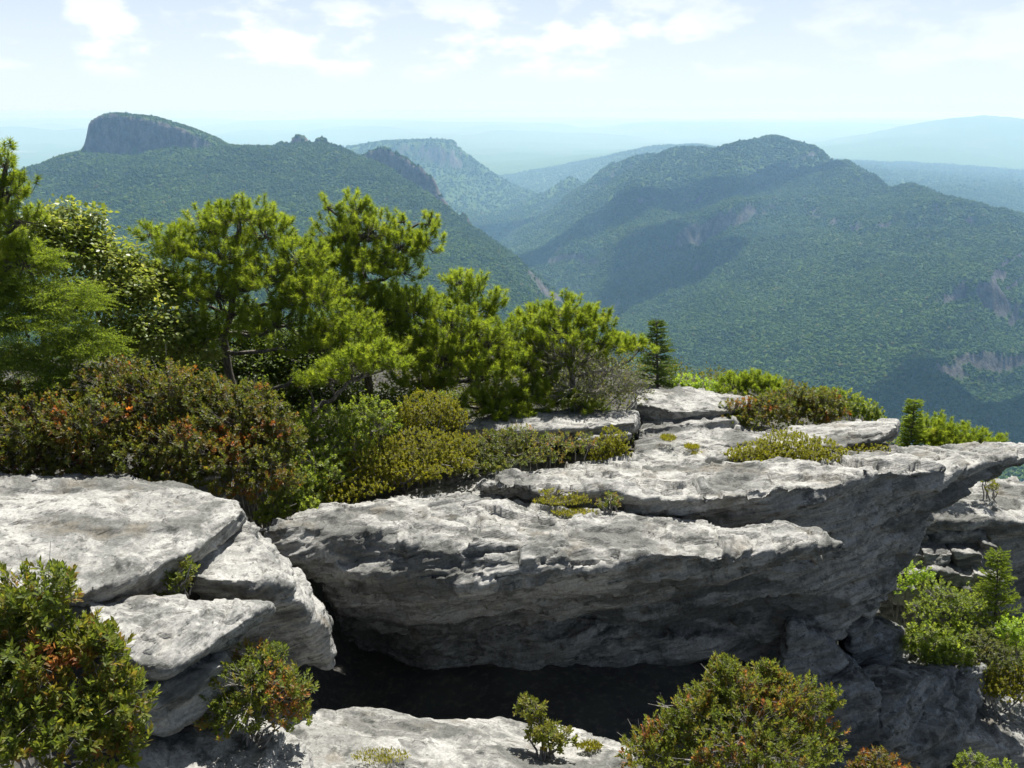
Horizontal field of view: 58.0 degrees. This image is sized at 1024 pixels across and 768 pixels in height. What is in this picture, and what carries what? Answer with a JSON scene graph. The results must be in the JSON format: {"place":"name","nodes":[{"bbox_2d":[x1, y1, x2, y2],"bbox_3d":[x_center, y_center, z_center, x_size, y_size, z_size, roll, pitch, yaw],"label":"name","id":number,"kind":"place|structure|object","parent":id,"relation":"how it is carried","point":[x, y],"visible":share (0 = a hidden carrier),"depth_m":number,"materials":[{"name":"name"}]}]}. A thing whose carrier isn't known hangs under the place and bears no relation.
{"place":"outdoors","nodes":[
{"label":"outdoors","id":0,"kind":"place"},
{"bbox_2d":[0,113,1023,477],"bbox_3d":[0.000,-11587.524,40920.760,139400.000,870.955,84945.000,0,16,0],"label":"terrain","id":1,"kind":"structure","parent":0,"point":[504,145],"depth_m":13404.06,"materials":[{"name":"green plant"}]},
{"bbox_2d":[0,112,1023,481],"bbox_3d":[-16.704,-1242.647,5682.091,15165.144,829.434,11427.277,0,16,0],"label":"forest","id":2,"kind":"object","parent":1,"relation":"on","point":[896,196],"visible":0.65,"depth_m":2791.13,"materials":[{"name":"green plant"}]},
{"bbox_2d":[0,356,1023,767],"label":"ground","id":3,"kind":"structure","parent":0,"point":[604,702],"depth_m":10.95,"materials":[{"name":"soil"}]},
{"bbox_2d":[0,136,53,472],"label":"pine tree","id":4,"kind":"object","parent":3,"relation":"on","point":[15,180],"visible":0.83,"depth_m":10.26,"materials":[{"name":"green plant"}]},
{"bbox_2d":[0,231,138,472],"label":"hemlock tree","id":5,"kind":"object","parent":3,"relation":"on","point":[47,371],"visible":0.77,"depth_m":10.35,"materials":[{"name":"green plant"}]},
{"bbox_2d":[0,379,139,476],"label":"reddish shrub","id":6,"kind":"object","parent":3,"relation":"on","point":[55,427],"visible":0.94,"depth_m":9.66,"materials":[{"name":"green plant"}]},
{"bbox_2d":[0,541,162,767],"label":"leathery bush","id":7,"kind":"object","parent":3,"relation":"on","point":[66,646],"visible":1,"depth_m":5.33,"materials":[{"name":"green plant"}]},
{"bbox_2d":[1,193,229,430],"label":"broadleaf tree","id":8,"kind":"object","parent":3,"relation":"on","point":[94,248],"visible":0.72,"depth_m":11.45,"materials":[{"name":"green plant"}]},
{"bbox_2d":[0,471,246,640],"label":"flat slab","id":9,"kind":"structure","parent":3,"relation":"on","point":[113,536],"depth_m":8.18,"materials":[{"name":"grey stone"}]},
{"bbox_2d":[153,554,200,598],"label":"crevice plant","id":10,"kind":"object","parent":9,"relation":"on","point":[175,577],"visible":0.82,"depth_m":7.70,"materials":[{"name":"green plant"}]},
{"bbox_2d":[62,344,234,487],"bbox_3d":[-4.008,0.654,10.174,1.906,2.056,1.670,0,16,0],"label":"reddish shrub","id":11,"kind":"object","parent":3,"relation":"on","point":[158,444],"visible":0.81,"depth_m":9.95,"materials":[{"name":"green plant"}]},
{"bbox_2d":[118,714,314,767],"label":"slab","id":12,"kind":"structure","parent":3,"relation":"on","point":[189,746],"depth_m":7.01,"materials":[{"name":"grey stone"}]},
{"bbox_2d":[89,594,275,736],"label":"tilted block","id":13,"kind":"structure","parent":12,"relation":"on","point":[181,645],"depth_m":6.93,"materials":[{"name":"grey stone"}]},
{"bbox_2d":[192,630,319,749],"bbox_3d":[-1.978,2.454,7.130,0.936,0.952,0.832,0,16,0],"label":"dark shrub","id":14,"kind":"object","parent":12,"relation":"on","point":[284,680],"visible":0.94,"depth_m":7.05,"materials":[{"name":"green plant"}]},
{"bbox_2d":[180,372,309,534],"bbox_3d":[-2.941,1.151,10.242,1.455,2.522,1.468,0,16,0],"label":"reddish shrub","id":15,"kind":"object","parent":3,"relation":"on","point":[262,428],"visible":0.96,"depth_m":9.95,"materials":[{"name":"green plant"}]},
{"bbox_2d":[191,520,336,670],"bbox_3d":[-2.285,2.104,8.552,1.281,1.522,1.173,0,16,0],"label":"broken boulder","id":16,"kind":"object","parent":3,"relation":"on","point":[247,561],"visible":0.62,"depth_m":8.21,"materials":[{"name":"grey stone"}]},
{"bbox_2d":[124,191,413,430],"bbox_3d":[-3.161,-0.339,12.140,3.800,4.381,1.641,0,16,0],"label":"pine tree","id":17,"kind":"object","parent":3,"relation":"on","point":[233,283],"visible":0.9,"depth_m":11.69,"materials":[{"name":"green plant"}]},
{"bbox_2d":[18,294,594,443],"bbox_3d":[-2.977,0.276,13.648,9.776,3.164,2.524,-4,17,-13],"label":"shrub","id":18,"kind":"object","parent":3,"relation":"on","point":[273,370],"visible":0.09,"depth_m":13.24,"materials":[{"name":"green plant"}]},
{"bbox_2d":[271,392,405,468],"bbox_3d":[-2.082,0.636,11.221,1.284,0.953,1.518,7,18,23],"label":"green shrub","id":19,"kind":"object","parent":3,"relation":"on","point":[354,423],"visible":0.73,"depth_m":11.07,"materials":[{"name":"green plant"}]},
{"bbox_2d":[290,334,414,501],"bbox_3d":[-1.930,0.956,11.341,1.608,3.216,0.711,0,16,0],"label":"pine tree","id":20,"kind":"object","parent":3,"relation":"on","point":[360,354],"visible":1,"depth_m":10.94,"materials":[{"name":"green plant"}]},
{"bbox_2d":[292,184,447,408],"bbox_3d":[-2.018,-0.608,13.014,2.243,4.299,1.330,3,17,9],"label":"pine tree","id":21,"kind":"object","parent":3,"relation":"on","point":[351,260],"visible":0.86,"depth_m":12.65,"materials":[{"name":"green plant"}]},
{"bbox_2d":[380,387,470,493],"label":"cushion shrub","id":22,"kind":"object","parent":3,"relation":"on","point":[406,412],"visible":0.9,"depth_m":11.57,"materials":[{"name":"green plant"}]},
{"bbox_2d":[262,707,642,767],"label":"slab","id":23,"kind":"structure","parent":3,"relation":"on","point":[498,742],"depth_m":7.92,"materials":[{"name":"grey stone"}]},
{"bbox_2d":[512,691,579,760],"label":"plant","id":24,"kind":"object","parent":23,"relation":"on","point":[545,732],"visible":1,"depth_m":7.79,"materials":[{"name":"green plant"}]},
{"bbox_2d":[356,282,568,422],"bbox_3d":[-0.698,-0.225,12.924,3.106,2.453,1.533,0,16,0],"label":"pine tree","id":25,"kind":"object","parent":3,"relation":"on","point":[452,344],"visible":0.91,"depth_m":12.61,"materials":[{"name":"green plant"}]},
{"bbox_2d":[437,264,508,412],"bbox_3d":[-0.547,-0.563,13.339,1.108,2.357,0.682,0,16,0],"label":"pine tree","id":26,"kind":"object","parent":3,"relation":"on","point":[489,305],"visible":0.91,"depth_m":13.07,"materials":[{"name":"green plant"}]},
{"bbox_2d":[0,338,1023,661],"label":"ground cover","id":27,"kind":"object","parent":3,"relation":"on","point":[636,380],"visible":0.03,"depth_m":14.55,"materials":[{"name":"green plant"}]},
{"bbox_2d":[453,373,610,421],"bbox_3d":[0.268,0.371,12.871,2.230,1.042,0.970,0,16,0],"label":"pine tree","id":28,"kind":"object","parent":3,"relation":"on","point":[523,398],"visible":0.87,"depth_m":12.71,"materials":[{"name":"green plant"}]},
{"bbox_2d":[465,423,609,472],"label":"leafy plant","id":29,"kind":"object","parent":3,"relation":"on","point":[566,444],"visible":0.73,"depth_m":11.81,"materials":[{"name":"green plant"}]},
{"bbox_2d":[457,408,640,446],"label":"flat slab","id":30,"kind":"structure","parent":3,"relation":"on","point":[572,423],"depth_m":12.37,"materials":[{"name":"grey stone"}]},
{"bbox_2d":[491,286,659,404],"bbox_3d":[0.920,-0.300,13.288,2.555,2.159,1.286,0,16,0],"label":"pine tree","id":31,"kind":"object","parent":3,"relation":"on","point":[586,316],"visible":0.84,"depth_m":13.09,"materials":[{"name":"green plant"}]},
{"bbox_2d":[526,328,654,411],"bbox_3d":[1.068,0.069,12.940,1.829,1.643,1.247,0,16,0],"label":"twiggy shrub","id":32,"kind":"object","parent":3,"relation":"on","point":[592,376],"visible":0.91,"depth_m":12.75,"materials":[{"name":"grey plant"}]},
{"bbox_2d":[587,424,632,462],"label":"cushion shrub","id":33,"kind":"object","parent":3,"relation":"on","point":[617,446],"visible":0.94,"depth_m":11.83,"materials":[{"name":"green plant"}]},
{"bbox_2d":[259,441,1023,672],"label":"overhanging outcrop","id":34,"kind":"object","parent":3,"relation":"on","point":[684,561],"visible":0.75,"depth_m":10.31,"materials":[{"name":"grey stone"}]},
{"bbox_2d":[253,443,354,526],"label":"green shrub","id":35,"kind":"object","parent":34,"relation":"on","point":[283,506],"visible":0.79,"depth_m":10.29,"materials":[{"name":"green plant"}]},
{"bbox_2d":[312,425,479,503],"bbox_3d":[-1.345,0.933,10.909,2.112,0.801,1.032,-5,17,-16],"label":"cushion shrub","id":36,"kind":"object","parent":34,"relation":"on","point":[405,464],"visible":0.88,"depth_m":10.78,"materials":[{"name":"green plant"}]},
{"bbox_2d":[414,427,546,476],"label":"grey green shrub","id":37,"kind":"object","parent":34,"relation":"on","point":[501,462],"visible":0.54,"depth_m":11.42,"materials":[{"name":"green plant"}]},
{"bbox_2d":[331,433,702,764],"bbox_3d":[1.032,1.994,9.691,2.061,1.257,6.671,12,20,36],"label":"moss","id":38,"kind":"object","parent":34,"relation":"on","point":[663,437],"visible":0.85,"depth_m":9.93,"materials":[{"name":"green plant"}]},
{"bbox_2d":[538,487,587,504],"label":"crack plant","id":39,"kind":"object","parent":34,"relation":"on","point":[558,493],"visible":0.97,"depth_m":10.22,"materials":[{"name":"green plant"}]},
{"bbox_2d":[594,490,623,513],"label":"crack plant","id":40,"kind":"object","parent":34,"relation":"on","point":[613,503],"visible":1,"depth_m":9.98,"materials":[{"name":"green plant"}]},
{"bbox_2d":[756,418,900,450],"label":"flat slab","id":41,"kind":"structure","parent":34,"relation":"on","point":[845,434],"depth_m":12.25,"materials":[{"name":"grey stone"}]},
{"bbox_2d":[631,318,682,398],"bbox_3d":[2.302,-0.259,14.358,0.936,1.521,0.918,0,16,0],"label":"spruce tree","id":42,"kind":"object","parent":3,"relation":"on","point":[660,372],"visible":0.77,"depth_m":14.31,"materials":[{"name":"green plant"}]},
{"bbox_2d":[670,372,719,392],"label":"lime shrub","id":43,"kind":"object","parent":3,"relation":"on","point":[698,382],"visible":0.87,"depth_m":14.34,"materials":[{"name":"green plant"}]},
{"bbox_2d":[706,375,749,395],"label":"lime shrub","id":44,"kind":"object","parent":3,"relation":"on","point":[723,387],"visible":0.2,"depth_m":14.57,"materials":[{"name":"green plant"}]},
{"bbox_2d":[630,409,826,463],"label":"stepped ledges","id":45,"kind":"object","parent":3,"relation":"on","point":[713,436],"visible":0.31,"depth_m":12.45,"materials":[{"name":"grey stone"}]},
{"bbox_2d":[631,386,755,420],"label":"flat slab","id":46,"kind":"structure","parent":45,"relation":"on","point":[674,403],"depth_m":13.32,"materials":[{"name":"grey stone"}]},
{"bbox_2d":[720,427,847,462],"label":"cushion shrub","id":47,"kind":"object","parent":45,"relation":"on","point":[819,452],"visible":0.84,"depth_m":11.54,"materials":[{"name":"green plant"}]},
{"bbox_2d":[844,443,890,454],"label":"cushion shrub","id":48,"kind":"object","parent":45,"relation":"on","point":[859,449],"visible":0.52,"depth_m":11.84,"materials":[{"name":"green plant"}]},
{"bbox_2d":[614,650,851,767],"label":"round bush","id":49,"kind":"object","parent":3,"relation":"on","point":[714,713],"visible":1,"depth_m":7.26,"materials":[{"name":"green plant"}]},
{"bbox_2d":[714,367,794,422],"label":"shrub","id":50,"kind":"object","parent":3,"relation":"on","point":[744,380],"visible":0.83,"depth_m":14.26,"materials":[{"name":"green plant"}]},
{"bbox_2d":[718,386,795,430],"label":"reddish shrub","id":51,"kind":"object","parent":3,"relation":"on","point":[771,406],"visible":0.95,"depth_m":13.08,"materials":[{"name":"green plant"}]},
{"bbox_2d":[766,378,851,425],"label":"reddish shrub","id":52,"kind":"object","parent":3,"relation":"on","point":[817,408],"visible":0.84,"depth_m":13.69,"materials":[{"name":"green plant"}]},
{"bbox_2d":[805,385,886,422],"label":"olive shrub","id":53,"kind":"object","parent":3,"relation":"on","point":[868,412],"visible":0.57,"depth_m":14.01,"materials":[{"name":"green plant"}]},
{"bbox_2d":[778,615,922,694],"bbox_3d":[4.414,3.512,12.053,3.454,2.103,1.256,-15,22,-41],"label":"rock","id":54,"kind":"object","parent":3,"relation":"on","point":[824,656],"visible":0.47,"depth_m":11.02,"materials":[{"name":"grey stone"}]},
{"bbox_2d":[840,744,919,767],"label":"reddish shrub","id":55,"kind":"object","parent":3,"relation":"on","point":[871,761],"visible":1,"depth_m":9.04,"materials":[{"name":"green plant"}]},
{"bbox_2d":[784,654,987,767],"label":"dark boulder","id":56,"kind":"object","parent":3,"relation":"on","point":[915,712],"visible":0.62,"depth_m":10.93,"materials":[{"name":"grey stone"}]},
{"bbox_2d":[875,605,932,639],"bbox_3d":[5.814,3.828,13.953,1.142,1.837,2.246,6,17,19],"label":"boulder","id":57,"kind":"object","parent":3,"relation":"on","point":[882,611],"visible":0.06,"depth_m":13.15,"materials":[{"name":"grey stone"}]},
{"bbox_2d":[894,398,928,446],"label":"fir tree","id":58,"kind":"object","parent":3,"relation":"on","point":[909,437],"visible":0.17,"depth_m":13.69,"materials":[{"name":"green plant"}]},
{"bbox_2d":[891,560,936,628],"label":"slope shrub","id":59,"kind":"object","parent":3,"relation":"on","point":[924,576],"visible":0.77,"depth_m":12.70,"materials":[{"name":"green plant"}]},
{"bbox_2d":[881,528,1003,644],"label":"fractured rocks","id":60,"kind":"object","parent":3,"relation":"on","point":[956,559],"visible":0.3,"depth_m":13.13,"materials":[{"name":"grey stone"}]},
{"bbox_2d":[898,616,987,668],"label":"slope shrub","id":61,"kind":"object","parent":3,"relation":"on","point":[946,647],"visible":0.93,"depth_m":11.81,"materials":[{"name":"green plant"}]},
{"bbox_2d":[902,575,990,645],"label":"slope shrub","id":62,"kind":"object","parent":3,"relation":"on","point":[954,601],"visible":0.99,"depth_m":12.30,"materials":[{"name":"green plant"}]},
{"bbox_2d":[904,409,1009,445],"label":"shrub","id":63,"kind":"object","parent":3,"relation":"on","point":[938,431],"visible":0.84,"depth_m":13.77,"materials":[{"name":"green plant"}]},
{"bbox_2d":[925,476,1023,617],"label":"shelf rock","id":64,"kind":"object","parent":3,"relation":"on","point":[999,519],"visible":0.48,"depth_m":13.80,"materials":[{"name":"grey stone"}]},
{"bbox_2d":[980,477,1000,500],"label":"crack plant","id":65,"kind":"object","parent":64,"relation":"on","point":[993,497],"visible":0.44,"depth_m":13.87,"materials":[{"name":"green plant"}]},
{"bbox_2d":[952,747,1017,767],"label":"green shrub","id":66,"kind":"object","parent":3,"relation":"on","point":[980,756],"visible":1,"depth_m":9.87,"materials":[{"name":"green plant"}]},
{"bbox_2d":[954,624,1023,707],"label":"slope shrub","id":67,"kind":"object","parent":3,"relation":"on","point":[982,653],"visible":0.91,"depth_m":11.78,"materials":[{"name":"green plant"}]},
{"bbox_2d":[958,693,1023,767],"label":"flat slab","id":68,"kind":"structure","parent":3,"relation":"on","point":[992,734],"depth_m":11.29,"materials":[{"name":"grey stone"}]},
{"bbox_2d":[962,546,1023,668],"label":"fir tree","id":69,"kind":"object","parent":3,"relation":"on","point":[993,580],"visible":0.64,"depth_m":12.58,"materials":[{"name":"green plant"}]},
{"bbox_2d":[979,661,1023,713],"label":"cushion shrub","id":70,"kind":"object","parent":3,"relation":"on","point":[1008,678],"visible":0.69,"depth_m":11.64,"materials":[{"name":"green plant"}]},
{"bbox_2d":[991,613,1023,697],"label":"slope shrub","id":71,"kind":"object","parent":3,"relation":"on","point":[1013,630],"visible":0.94,"depth_m":12.06,"materials":[{"name":"green plant"}]},
{"bbox_2d":[0,0,1023,119],"label":"sky","id":72,"kind":"structure","parent":0,"point":[227,59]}
]}

